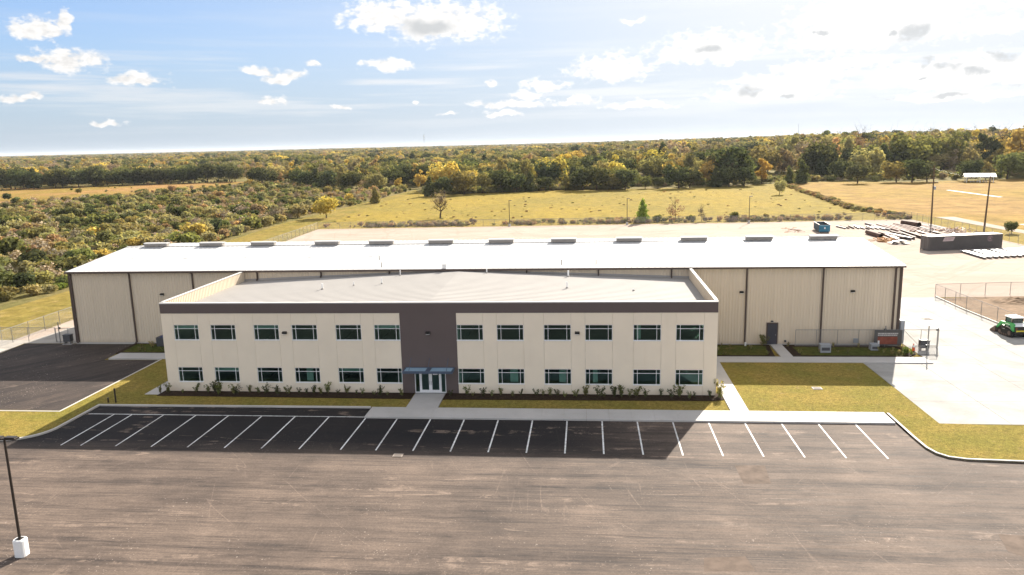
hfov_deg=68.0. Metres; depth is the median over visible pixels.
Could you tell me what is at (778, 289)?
warehouse
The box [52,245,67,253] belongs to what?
shrub
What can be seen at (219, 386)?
young shrub
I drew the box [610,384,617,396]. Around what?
young shrub
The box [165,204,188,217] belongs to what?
shrub
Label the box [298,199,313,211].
shrub
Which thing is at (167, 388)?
young shrub
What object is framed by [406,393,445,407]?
entrance walk
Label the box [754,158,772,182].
tree
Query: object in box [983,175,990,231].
utility pole
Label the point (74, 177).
tree
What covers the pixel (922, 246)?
end door
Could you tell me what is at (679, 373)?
window
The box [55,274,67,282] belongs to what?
shrub
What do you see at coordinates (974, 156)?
tree
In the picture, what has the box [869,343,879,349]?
utility box
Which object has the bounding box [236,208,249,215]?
shrub
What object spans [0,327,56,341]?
chain link fence
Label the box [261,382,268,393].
young shrub
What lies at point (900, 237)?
steel beam
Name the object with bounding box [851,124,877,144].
tree
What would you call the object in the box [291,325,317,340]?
window
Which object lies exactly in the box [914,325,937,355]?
yard gate
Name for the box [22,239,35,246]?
shrub
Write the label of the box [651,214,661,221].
bush
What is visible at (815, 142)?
tree
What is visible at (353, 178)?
tree
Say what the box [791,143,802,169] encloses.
tree
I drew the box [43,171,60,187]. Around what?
tree
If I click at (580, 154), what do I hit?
tree
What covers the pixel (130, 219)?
shrub
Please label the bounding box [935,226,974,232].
brush pile
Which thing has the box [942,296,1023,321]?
dirt patch
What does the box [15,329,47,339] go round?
gravel verge
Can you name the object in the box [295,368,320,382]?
window
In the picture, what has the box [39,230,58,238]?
shrub
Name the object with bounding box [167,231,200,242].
shrub
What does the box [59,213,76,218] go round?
shrub
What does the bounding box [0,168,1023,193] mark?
woodland floor
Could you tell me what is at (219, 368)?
window
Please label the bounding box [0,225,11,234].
shrub
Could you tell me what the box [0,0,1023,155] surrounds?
sky
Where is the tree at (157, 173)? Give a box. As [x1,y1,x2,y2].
[146,167,166,183]
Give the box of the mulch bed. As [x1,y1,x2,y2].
[116,343,915,400]
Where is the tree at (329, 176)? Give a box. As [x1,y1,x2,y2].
[317,170,336,185]
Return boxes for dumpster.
[814,221,830,232]
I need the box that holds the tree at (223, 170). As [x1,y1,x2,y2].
[219,164,237,181]
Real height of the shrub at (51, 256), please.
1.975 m
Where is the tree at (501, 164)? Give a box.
[497,157,507,173]
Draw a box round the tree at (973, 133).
[963,125,982,140]
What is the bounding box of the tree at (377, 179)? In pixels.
[364,173,386,186]
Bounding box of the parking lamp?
[0,436,29,557]
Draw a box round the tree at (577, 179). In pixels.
[569,167,596,189]
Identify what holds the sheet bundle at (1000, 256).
on the stone yard at (925, 272)
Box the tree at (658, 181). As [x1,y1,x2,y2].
[652,177,665,185]
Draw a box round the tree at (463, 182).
[450,170,476,194]
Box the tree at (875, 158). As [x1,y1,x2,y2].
[847,147,885,173]
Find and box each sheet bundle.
[960,250,986,258]
[965,250,992,258]
[971,249,998,257]
[978,250,1004,257]
[980,249,1010,257]
[989,249,1016,256]
[995,249,1022,256]
[1000,248,1023,256]
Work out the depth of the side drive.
76.55 m
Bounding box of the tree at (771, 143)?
[763,141,775,171]
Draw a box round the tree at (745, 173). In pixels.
[733,166,756,185]
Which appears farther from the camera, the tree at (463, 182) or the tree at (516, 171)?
the tree at (516, 171)
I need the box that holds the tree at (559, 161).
[532,156,567,181]
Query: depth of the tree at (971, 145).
445.80 m
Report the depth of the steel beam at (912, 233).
164.81 m
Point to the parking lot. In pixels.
(121, 490)
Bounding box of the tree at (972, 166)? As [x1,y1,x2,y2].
[956,158,984,180]
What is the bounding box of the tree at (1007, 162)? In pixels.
[992,153,1023,178]
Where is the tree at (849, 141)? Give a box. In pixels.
[839,135,855,159]
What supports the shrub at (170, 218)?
on the scrub floor at (21, 297)
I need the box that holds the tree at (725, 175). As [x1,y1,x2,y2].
[719,166,740,186]
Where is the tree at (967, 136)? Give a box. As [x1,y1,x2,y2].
[950,130,971,142]
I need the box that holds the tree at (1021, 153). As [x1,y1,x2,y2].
[1010,151,1023,171]
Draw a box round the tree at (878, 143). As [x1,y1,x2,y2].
[869,140,889,146]
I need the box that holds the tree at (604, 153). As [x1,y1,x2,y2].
[599,150,619,159]
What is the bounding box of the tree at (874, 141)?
[861,129,883,148]
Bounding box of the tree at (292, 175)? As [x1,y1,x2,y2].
[288,167,301,184]
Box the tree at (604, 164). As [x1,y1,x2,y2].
[593,160,618,173]
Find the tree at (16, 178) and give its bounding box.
[6,169,29,188]
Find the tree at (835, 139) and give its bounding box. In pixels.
[832,137,841,154]
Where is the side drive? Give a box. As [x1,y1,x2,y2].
[0,344,157,409]
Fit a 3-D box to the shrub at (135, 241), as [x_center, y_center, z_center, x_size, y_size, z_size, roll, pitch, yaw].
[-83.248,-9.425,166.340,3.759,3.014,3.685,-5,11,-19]
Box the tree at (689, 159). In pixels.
[681,146,700,169]
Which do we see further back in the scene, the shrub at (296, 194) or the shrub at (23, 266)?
the shrub at (296, 194)
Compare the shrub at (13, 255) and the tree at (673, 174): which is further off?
the tree at (673, 174)
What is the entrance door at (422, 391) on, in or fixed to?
in the office building
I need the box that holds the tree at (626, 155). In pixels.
[603,149,639,162]
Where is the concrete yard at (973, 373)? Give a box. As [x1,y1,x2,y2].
[864,297,1023,424]
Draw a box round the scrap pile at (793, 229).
[785,227,804,232]
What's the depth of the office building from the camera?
67.44 m
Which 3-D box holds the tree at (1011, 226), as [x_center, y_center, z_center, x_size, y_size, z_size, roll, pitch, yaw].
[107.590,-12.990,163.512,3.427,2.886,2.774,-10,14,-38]
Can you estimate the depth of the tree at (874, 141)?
448.72 m
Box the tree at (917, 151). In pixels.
[888,132,941,165]
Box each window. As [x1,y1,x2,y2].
[174,325,199,339]
[178,367,203,381]
[210,325,235,340]
[214,367,239,381]
[253,325,279,340]
[257,367,282,382]
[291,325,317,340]
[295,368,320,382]
[335,325,361,340]
[338,368,364,382]
[374,325,400,340]
[376,368,402,383]
[456,325,483,340]
[458,368,484,383]
[497,325,523,340]
[498,369,524,384]
[544,325,570,340]
[544,369,571,384]
[585,325,612,340]
[585,369,611,384]
[633,325,660,340]
[633,369,660,385]
[675,370,702,385]
[676,325,703,340]
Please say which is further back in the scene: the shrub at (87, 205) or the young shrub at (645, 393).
the shrub at (87, 205)
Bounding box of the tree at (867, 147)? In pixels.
[843,144,879,159]
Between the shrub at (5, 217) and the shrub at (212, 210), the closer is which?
the shrub at (5, 217)
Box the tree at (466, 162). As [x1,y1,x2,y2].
[448,158,478,169]
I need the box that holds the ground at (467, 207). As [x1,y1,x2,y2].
[0,178,1023,415]
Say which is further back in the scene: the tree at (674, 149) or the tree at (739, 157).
the tree at (674, 149)
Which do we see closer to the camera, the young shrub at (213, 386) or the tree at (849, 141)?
the young shrub at (213, 386)
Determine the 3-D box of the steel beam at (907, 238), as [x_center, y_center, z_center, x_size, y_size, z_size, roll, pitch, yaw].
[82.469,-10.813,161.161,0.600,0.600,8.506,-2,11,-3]
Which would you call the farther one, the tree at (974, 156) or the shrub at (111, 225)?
the tree at (974, 156)
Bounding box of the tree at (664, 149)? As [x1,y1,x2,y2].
[661,146,676,162]
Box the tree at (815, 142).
[808,130,826,170]
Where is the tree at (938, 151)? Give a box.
[925,150,948,166]
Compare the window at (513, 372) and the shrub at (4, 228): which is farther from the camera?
the shrub at (4, 228)
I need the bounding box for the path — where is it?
[949,190,998,196]
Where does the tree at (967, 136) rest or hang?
on the woodland floor at (416, 188)
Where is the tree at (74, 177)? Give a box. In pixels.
[67,169,89,186]
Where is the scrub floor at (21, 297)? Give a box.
[0,186,407,310]
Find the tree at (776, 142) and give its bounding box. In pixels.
[770,139,806,147]
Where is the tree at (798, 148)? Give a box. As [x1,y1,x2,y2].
[794,131,810,153]
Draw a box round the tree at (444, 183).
[433,176,454,193]
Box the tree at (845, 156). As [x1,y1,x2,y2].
[840,148,867,163]
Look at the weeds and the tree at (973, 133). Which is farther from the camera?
the tree at (973, 133)
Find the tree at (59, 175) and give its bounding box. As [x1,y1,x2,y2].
[48,168,72,187]
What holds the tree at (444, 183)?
on the ground at (467, 207)
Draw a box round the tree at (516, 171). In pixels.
[509,162,521,174]
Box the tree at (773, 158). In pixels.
[745,144,783,169]
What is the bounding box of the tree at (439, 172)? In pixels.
[426,161,459,181]
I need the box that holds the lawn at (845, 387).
[0,359,1023,462]
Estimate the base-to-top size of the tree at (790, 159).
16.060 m
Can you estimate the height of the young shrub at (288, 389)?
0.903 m
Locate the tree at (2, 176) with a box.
[0,167,23,188]
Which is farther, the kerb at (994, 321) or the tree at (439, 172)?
the tree at (439, 172)
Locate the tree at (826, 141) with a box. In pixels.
[807,133,844,145]
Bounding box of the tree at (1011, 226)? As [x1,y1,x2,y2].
[1004,221,1018,231]
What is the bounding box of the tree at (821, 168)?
[810,154,828,175]
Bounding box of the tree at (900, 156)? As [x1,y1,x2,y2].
[889,146,914,166]
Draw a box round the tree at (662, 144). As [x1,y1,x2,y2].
[656,141,668,154]
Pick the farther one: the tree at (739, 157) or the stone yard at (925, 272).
the tree at (739, 157)
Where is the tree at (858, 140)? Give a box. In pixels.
[852,124,866,148]
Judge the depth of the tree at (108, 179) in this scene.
508.32 m
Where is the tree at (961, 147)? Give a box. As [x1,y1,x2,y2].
[922,134,968,168]
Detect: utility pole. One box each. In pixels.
[928,165,937,223]
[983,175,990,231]
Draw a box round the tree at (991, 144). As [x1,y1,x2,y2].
[974,133,1005,163]
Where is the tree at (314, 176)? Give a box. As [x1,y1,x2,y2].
[309,167,320,187]
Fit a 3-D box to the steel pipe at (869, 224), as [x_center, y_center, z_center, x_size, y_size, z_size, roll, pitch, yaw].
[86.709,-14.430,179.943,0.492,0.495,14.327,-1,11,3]
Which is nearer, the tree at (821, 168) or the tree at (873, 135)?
the tree at (821, 168)
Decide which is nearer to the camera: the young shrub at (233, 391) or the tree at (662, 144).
the young shrub at (233, 391)
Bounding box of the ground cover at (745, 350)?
[123,344,906,355]
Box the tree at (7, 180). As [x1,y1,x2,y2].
[2,174,23,188]
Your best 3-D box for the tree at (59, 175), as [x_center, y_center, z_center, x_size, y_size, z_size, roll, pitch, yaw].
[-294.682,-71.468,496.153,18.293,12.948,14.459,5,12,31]
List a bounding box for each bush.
[369,186,380,203]
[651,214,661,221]
[729,211,739,216]
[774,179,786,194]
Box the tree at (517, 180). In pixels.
[507,173,526,191]
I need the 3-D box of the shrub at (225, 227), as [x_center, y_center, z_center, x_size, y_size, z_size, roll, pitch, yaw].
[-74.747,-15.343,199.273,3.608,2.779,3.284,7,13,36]
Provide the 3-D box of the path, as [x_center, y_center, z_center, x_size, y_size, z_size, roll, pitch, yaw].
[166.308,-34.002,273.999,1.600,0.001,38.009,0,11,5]
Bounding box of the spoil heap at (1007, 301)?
[978,297,1023,304]
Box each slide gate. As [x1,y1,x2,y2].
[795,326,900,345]
[902,328,938,347]
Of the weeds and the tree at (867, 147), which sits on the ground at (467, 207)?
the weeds
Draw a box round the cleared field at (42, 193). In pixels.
[0,182,243,203]
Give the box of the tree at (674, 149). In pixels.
[672,146,682,157]
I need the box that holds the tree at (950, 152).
[944,140,962,167]
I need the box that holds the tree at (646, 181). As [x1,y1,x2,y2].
[639,175,651,186]
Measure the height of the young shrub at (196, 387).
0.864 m
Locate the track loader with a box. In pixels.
[990,315,1023,336]
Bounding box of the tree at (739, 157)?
[704,145,757,184]
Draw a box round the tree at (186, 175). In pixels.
[173,168,191,182]
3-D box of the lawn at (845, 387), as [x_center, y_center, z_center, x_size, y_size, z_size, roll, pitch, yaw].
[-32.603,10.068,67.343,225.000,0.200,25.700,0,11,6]
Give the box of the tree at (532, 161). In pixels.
[514,158,540,178]
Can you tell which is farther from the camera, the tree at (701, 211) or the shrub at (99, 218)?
the shrub at (99, 218)
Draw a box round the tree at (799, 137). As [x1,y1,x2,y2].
[781,135,807,141]
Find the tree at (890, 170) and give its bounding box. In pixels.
[880,161,908,181]
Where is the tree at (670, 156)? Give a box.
[660,154,677,176]
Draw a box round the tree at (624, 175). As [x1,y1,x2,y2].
[611,169,639,189]
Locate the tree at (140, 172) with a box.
[132,167,154,184]
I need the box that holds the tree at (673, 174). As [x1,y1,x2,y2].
[663,165,689,188]
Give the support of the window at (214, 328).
in the office building
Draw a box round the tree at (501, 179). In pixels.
[488,168,512,191]
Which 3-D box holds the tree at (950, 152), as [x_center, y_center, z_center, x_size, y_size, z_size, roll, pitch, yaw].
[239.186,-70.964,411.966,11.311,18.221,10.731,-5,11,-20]
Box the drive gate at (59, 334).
[55,322,75,342]
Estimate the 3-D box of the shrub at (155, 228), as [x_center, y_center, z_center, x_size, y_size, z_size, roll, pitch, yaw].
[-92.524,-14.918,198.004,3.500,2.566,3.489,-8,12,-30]
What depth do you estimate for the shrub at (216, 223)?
200.15 m
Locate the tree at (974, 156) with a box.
[960,147,984,165]
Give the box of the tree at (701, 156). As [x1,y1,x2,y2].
[691,151,715,166]
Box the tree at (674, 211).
[666,196,684,217]
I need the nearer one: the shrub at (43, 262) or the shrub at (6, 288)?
the shrub at (6, 288)
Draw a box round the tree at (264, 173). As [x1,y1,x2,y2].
[256,167,278,181]
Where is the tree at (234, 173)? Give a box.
[224,167,244,181]
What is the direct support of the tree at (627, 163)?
on the woodland floor at (416, 188)
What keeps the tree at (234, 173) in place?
on the woodland floor at (416, 188)
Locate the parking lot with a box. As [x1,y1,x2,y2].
[0,406,1023,574]
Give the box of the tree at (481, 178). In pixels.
[475,165,493,192]
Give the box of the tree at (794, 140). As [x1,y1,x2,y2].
[774,136,799,161]
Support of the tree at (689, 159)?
on the woodland floor at (416, 188)
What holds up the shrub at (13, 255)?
on the scrub floor at (21, 297)
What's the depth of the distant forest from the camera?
772.26 m
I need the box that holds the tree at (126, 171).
[110,168,132,184]
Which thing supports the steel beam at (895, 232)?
on the stone yard at (925, 272)
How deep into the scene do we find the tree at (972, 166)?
344.66 m
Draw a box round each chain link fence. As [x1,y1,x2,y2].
[0,222,317,344]
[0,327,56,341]
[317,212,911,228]
[911,212,1023,243]
[935,282,1023,321]
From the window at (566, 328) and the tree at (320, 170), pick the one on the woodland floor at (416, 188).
the tree at (320, 170)
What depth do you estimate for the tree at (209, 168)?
523.61 m
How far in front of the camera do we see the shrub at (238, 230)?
196.35 m
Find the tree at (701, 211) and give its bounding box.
[698,205,704,220]
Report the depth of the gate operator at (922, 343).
76.72 m
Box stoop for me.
[146,381,168,394]
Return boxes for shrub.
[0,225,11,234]
[0,231,12,236]
[0,236,30,254]
[0,262,17,272]
[0,265,13,286]
[0,272,15,286]
[0,286,19,299]
[0,291,15,301]
[1,215,24,223]
[2,231,20,237]
[3,256,13,267]
[4,218,25,230]
[8,250,21,260]
[10,271,35,287]
[13,230,27,239]
[15,260,36,273]
[16,248,46,267]
[21,222,41,236]
[22,226,43,238]
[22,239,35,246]
[23,283,41,295]
[26,244,37,252]
[26,266,39,272]
[28,214,47,223]
[30,270,55,283]
[31,238,51,248]
[32,226,48,232]
[34,260,63,279]
[36,221,58,231]
[36,260,55,268]
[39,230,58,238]
[42,284,58,293]
[45,227,54,232]
[46,234,59,241]
[47,254,56,260]
[48,248,68,257]
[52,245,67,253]
[52,255,69,261]
[53,206,70,215]
[53,241,75,248]
[53,254,87,269]
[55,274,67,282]
[56,278,68,286]
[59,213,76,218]
[59,217,71,223]
[61,231,70,237]
[63,247,95,260]
[64,226,84,238]
[65,208,79,216]
[68,204,83,209]
[72,235,92,243]
[75,244,89,248]
[76,231,94,237]
[77,209,82,216]
[81,207,102,215]
[83,214,107,223]
[83,221,99,225]
[84,203,96,207]
[85,226,104,235]
[85,241,100,246]
[88,223,99,227]
[88,238,101,243]
[89,242,111,249]
[91,253,104,259]
[92,248,111,256]
[95,230,112,241]
[97,223,125,230]
[97,245,116,250]
[103,212,119,222]
[105,227,123,236]
[105,239,125,246]
[113,218,124,223]
[114,244,127,250]
[116,229,141,244]
[118,214,128,218]
[120,221,143,231]
[121,209,138,215]
[124,201,135,209]
[125,215,138,222]
[125,237,141,245]
[136,203,158,212]
[136,234,164,245]
[140,210,152,215]
[140,230,150,238]
[143,215,156,223]
[150,225,163,232]
[153,200,166,206]
[159,214,173,219]
[160,226,173,233]
[164,215,180,222]
[164,382,171,392]
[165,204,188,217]
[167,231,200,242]
[168,221,182,229]
[179,222,207,234]
[180,211,192,218]
[185,221,213,232]
[188,217,200,224]
[189,205,202,211]
[192,383,199,392]
[200,231,217,241]
[203,218,222,232]
[204,206,220,214]
[209,379,219,391]
[215,381,222,394]
[217,208,231,217]
[217,228,230,236]
[220,224,230,229]
[221,220,231,226]
[225,212,239,220]
[228,201,249,212]
[228,224,243,234]
[228,384,237,394]
[233,203,249,213]
[233,385,242,394]
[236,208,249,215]
[240,196,248,200]
[241,215,260,227]
[244,212,254,218]
[250,203,266,212]
[260,215,274,225]
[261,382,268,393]
[266,203,277,209]
[267,206,284,216]
[273,385,279,394]
[275,213,286,221]
[279,198,288,203]
[283,385,291,393]
[289,202,308,217]
[291,191,301,197]
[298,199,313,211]
[310,384,316,393]
[324,381,331,393]
[344,384,350,393]
[377,385,384,394]
[463,385,470,394]
[479,387,486,396]
[582,384,589,396]
[593,385,605,397]
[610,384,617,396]
[617,384,624,396]
[631,386,641,396]
[641,388,649,397]
[667,387,675,398]
[673,383,685,397]
[714,379,725,394]
[759,334,769,345]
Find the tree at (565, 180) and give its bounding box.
[560,174,570,190]
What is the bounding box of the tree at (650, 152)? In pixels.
[641,149,664,157]
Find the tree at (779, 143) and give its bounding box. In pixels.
[773,130,795,167]
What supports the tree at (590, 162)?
on the woodland floor at (416, 188)
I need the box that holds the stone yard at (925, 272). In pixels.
[20,219,1023,339]
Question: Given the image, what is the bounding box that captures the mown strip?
[0,190,417,339]
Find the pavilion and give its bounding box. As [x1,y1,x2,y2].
[963,173,996,182]
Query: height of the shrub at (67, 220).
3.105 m
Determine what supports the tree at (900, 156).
on the woodland floor at (416, 188)
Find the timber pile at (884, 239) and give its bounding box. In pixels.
[868,236,893,242]
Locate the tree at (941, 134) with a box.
[925,131,951,140]
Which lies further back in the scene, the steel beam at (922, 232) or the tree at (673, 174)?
the tree at (673, 174)
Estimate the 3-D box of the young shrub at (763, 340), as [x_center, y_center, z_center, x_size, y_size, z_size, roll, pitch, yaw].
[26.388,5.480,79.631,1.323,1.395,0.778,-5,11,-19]
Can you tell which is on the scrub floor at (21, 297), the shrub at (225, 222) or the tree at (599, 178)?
the shrub at (225, 222)
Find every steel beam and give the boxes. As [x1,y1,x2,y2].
[878,232,903,238]
[883,233,897,239]
[889,230,915,238]
[890,233,912,239]
[898,231,915,239]
[900,229,920,238]
[917,231,932,234]
[926,230,944,233]
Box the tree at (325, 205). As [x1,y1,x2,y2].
[312,196,340,217]
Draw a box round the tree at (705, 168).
[698,160,714,180]
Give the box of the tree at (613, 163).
[606,154,626,171]
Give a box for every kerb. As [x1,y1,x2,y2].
[0,359,161,411]
[0,404,370,440]
[886,413,1023,462]
[935,296,1003,324]
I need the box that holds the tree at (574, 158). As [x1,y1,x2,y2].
[571,155,578,162]
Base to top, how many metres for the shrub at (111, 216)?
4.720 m
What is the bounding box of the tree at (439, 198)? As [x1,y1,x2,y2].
[430,190,448,217]
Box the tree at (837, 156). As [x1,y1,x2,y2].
[828,147,838,174]
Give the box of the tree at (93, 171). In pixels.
[83,165,107,184]
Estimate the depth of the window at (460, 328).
65.86 m
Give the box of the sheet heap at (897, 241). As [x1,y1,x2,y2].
[888,240,910,244]
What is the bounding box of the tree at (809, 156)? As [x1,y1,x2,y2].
[797,141,844,169]
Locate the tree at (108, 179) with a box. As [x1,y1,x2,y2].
[95,170,113,185]
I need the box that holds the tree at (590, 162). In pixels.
[577,154,601,167]
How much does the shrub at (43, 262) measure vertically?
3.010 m
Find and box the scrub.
[0,179,410,291]
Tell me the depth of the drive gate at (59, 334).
88.60 m
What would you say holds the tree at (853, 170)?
on the golden field at (1007, 204)
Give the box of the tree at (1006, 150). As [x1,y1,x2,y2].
[1001,133,1021,154]
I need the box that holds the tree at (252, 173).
[245,167,261,181]
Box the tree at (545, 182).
[536,177,554,190]
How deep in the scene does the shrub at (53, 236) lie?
184.91 m
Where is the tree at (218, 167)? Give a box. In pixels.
[206,163,226,179]
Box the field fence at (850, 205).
[790,184,905,213]
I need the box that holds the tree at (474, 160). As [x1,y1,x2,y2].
[469,159,484,166]
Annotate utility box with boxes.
[819,343,830,352]
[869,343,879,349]
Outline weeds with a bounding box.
[323,168,1023,226]
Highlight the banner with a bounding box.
[874,330,902,344]
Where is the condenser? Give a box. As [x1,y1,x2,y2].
[156,335,163,345]
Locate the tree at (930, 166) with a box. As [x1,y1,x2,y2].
[914,160,939,181]
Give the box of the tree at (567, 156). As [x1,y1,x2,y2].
[559,152,571,162]
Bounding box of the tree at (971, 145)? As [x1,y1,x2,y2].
[960,141,979,153]
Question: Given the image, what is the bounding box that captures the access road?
[939,217,1023,233]
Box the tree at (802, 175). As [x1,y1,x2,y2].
[792,160,810,183]
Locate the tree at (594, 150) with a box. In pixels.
[591,147,599,157]
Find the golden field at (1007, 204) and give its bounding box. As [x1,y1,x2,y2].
[795,179,1023,228]
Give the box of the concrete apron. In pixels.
[0,326,76,352]
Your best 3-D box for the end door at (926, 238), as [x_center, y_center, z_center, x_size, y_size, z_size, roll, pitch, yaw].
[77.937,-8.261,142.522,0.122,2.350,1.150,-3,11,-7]
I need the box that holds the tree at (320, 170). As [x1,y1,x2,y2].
[316,156,325,173]
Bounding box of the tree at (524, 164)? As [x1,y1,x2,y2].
[519,158,536,179]
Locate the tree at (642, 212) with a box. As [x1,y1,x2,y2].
[633,198,649,222]
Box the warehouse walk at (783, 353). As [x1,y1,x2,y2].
[717,344,932,363]
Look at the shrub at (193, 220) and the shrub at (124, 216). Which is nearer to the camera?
the shrub at (193, 220)
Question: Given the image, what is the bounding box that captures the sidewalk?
[364,407,894,424]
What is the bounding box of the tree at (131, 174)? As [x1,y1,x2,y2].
[124,168,140,184]
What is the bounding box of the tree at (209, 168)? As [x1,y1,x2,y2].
[193,163,219,181]
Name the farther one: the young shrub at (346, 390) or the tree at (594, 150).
the tree at (594, 150)
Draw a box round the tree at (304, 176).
[296,170,318,184]
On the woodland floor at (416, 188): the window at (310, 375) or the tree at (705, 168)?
the tree at (705, 168)
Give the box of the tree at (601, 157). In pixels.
[580,155,607,163]
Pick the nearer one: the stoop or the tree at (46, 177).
the stoop
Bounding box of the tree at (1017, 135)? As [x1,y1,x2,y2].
[1004,125,1023,154]
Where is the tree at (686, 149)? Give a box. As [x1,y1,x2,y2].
[677,141,689,156]
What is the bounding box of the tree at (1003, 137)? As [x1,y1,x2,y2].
[989,123,1012,168]
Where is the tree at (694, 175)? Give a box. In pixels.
[681,165,703,187]
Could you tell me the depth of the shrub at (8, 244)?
159.26 m
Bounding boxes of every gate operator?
[62,334,73,344]
[918,339,929,350]
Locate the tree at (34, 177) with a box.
[22,171,44,188]
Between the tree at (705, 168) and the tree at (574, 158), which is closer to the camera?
the tree at (705, 168)
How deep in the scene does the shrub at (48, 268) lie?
130.72 m
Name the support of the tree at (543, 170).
on the woodland floor at (416, 188)
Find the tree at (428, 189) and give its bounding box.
[422,176,437,196]
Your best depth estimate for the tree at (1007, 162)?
348.57 m
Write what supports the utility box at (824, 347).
on the ground cover at (745, 350)
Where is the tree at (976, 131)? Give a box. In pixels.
[971,129,979,142]
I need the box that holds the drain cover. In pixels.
[392,453,403,456]
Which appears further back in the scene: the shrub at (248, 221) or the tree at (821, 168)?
the tree at (821, 168)
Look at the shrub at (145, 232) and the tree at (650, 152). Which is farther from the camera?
the tree at (650, 152)
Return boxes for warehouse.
[64,234,906,345]
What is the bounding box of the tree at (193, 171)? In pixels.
[180,164,204,182]
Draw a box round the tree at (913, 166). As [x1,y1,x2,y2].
[900,159,929,181]
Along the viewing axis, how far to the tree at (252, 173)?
474.10 m
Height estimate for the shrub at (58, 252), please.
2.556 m
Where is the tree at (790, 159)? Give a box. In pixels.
[775,148,797,172]
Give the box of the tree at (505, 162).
[493,159,508,169]
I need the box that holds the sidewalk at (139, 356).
[108,353,164,359]
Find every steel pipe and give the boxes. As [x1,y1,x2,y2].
[865,223,891,230]
[876,224,901,231]
[892,224,919,230]
[893,223,917,229]
[897,223,925,230]
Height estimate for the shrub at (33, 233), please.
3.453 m
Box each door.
[420,374,430,392]
[430,374,440,392]
[767,324,776,343]
[920,236,924,248]
[924,237,928,249]
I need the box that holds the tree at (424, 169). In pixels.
[410,163,433,183]
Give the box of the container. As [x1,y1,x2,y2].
[920,232,1002,250]
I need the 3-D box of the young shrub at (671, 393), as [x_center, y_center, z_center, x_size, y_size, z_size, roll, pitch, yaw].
[13.543,8.906,64.200,0.921,1.022,0.475,2,11,19]
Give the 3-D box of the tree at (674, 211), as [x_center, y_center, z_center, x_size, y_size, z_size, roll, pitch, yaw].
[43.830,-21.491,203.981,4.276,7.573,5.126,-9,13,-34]
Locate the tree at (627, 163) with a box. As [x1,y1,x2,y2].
[607,157,637,169]
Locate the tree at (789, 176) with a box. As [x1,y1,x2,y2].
[782,165,794,182]
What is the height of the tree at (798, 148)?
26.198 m
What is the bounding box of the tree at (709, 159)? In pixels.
[699,153,737,173]
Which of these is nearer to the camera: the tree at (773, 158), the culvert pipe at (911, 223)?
the culvert pipe at (911, 223)
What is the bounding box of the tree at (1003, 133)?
[997,119,1014,142]
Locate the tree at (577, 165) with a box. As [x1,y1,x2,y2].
[561,157,584,173]
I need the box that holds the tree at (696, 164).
[693,160,703,178]
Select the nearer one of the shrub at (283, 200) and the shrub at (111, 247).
the shrub at (111, 247)
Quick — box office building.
[159,268,718,394]
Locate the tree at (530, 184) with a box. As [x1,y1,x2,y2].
[524,170,536,191]
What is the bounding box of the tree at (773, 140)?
[762,138,775,148]
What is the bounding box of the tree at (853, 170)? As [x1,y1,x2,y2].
[843,164,873,183]
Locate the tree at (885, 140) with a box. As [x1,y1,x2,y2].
[872,129,892,148]
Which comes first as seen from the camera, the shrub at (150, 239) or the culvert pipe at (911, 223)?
the shrub at (150, 239)
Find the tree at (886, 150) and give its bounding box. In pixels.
[878,143,895,172]
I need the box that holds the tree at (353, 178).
[339,171,364,186]
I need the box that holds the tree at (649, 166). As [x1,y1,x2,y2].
[637,156,673,177]
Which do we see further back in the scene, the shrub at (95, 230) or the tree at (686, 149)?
the tree at (686, 149)
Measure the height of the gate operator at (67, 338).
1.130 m
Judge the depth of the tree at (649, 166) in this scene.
378.10 m
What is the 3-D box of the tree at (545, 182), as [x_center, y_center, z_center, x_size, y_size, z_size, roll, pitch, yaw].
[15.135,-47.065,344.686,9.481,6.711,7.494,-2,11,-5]
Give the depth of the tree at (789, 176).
357.56 m
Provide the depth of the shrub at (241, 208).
246.37 m
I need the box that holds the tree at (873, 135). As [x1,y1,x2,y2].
[867,132,880,140]
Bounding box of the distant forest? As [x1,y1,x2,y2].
[0,125,1021,188]
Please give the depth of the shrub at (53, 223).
211.23 m
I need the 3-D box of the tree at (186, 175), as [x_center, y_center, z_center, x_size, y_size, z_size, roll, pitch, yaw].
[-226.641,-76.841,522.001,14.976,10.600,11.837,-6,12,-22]
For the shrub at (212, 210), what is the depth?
245.24 m
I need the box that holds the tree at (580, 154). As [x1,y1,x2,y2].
[568,149,584,156]
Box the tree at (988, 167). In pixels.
[982,160,996,179]
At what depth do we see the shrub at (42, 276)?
126.69 m
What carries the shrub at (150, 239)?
on the scrub floor at (21, 297)
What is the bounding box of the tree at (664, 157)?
[639,153,671,177]
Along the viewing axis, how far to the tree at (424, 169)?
411.28 m
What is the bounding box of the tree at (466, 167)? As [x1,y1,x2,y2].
[457,164,477,174]
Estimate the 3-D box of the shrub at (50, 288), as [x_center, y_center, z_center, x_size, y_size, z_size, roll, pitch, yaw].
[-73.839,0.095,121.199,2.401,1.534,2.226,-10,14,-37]
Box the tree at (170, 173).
[162,166,178,183]
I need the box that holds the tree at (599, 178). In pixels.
[579,165,611,189]
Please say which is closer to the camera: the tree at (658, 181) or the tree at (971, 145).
the tree at (658, 181)
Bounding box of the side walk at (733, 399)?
[716,362,748,410]
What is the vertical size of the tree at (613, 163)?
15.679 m
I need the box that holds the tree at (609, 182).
[603,174,620,189]
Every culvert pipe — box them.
[865,230,882,237]
[900,220,921,226]
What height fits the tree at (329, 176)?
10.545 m
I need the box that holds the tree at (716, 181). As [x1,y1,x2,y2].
[707,166,724,186]
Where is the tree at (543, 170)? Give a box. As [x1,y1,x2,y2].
[534,160,565,181]
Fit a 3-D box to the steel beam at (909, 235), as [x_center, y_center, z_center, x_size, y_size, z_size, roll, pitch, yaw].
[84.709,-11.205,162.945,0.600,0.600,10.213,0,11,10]
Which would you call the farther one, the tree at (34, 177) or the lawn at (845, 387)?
the tree at (34, 177)
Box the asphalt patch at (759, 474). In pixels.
[704,465,1023,570]

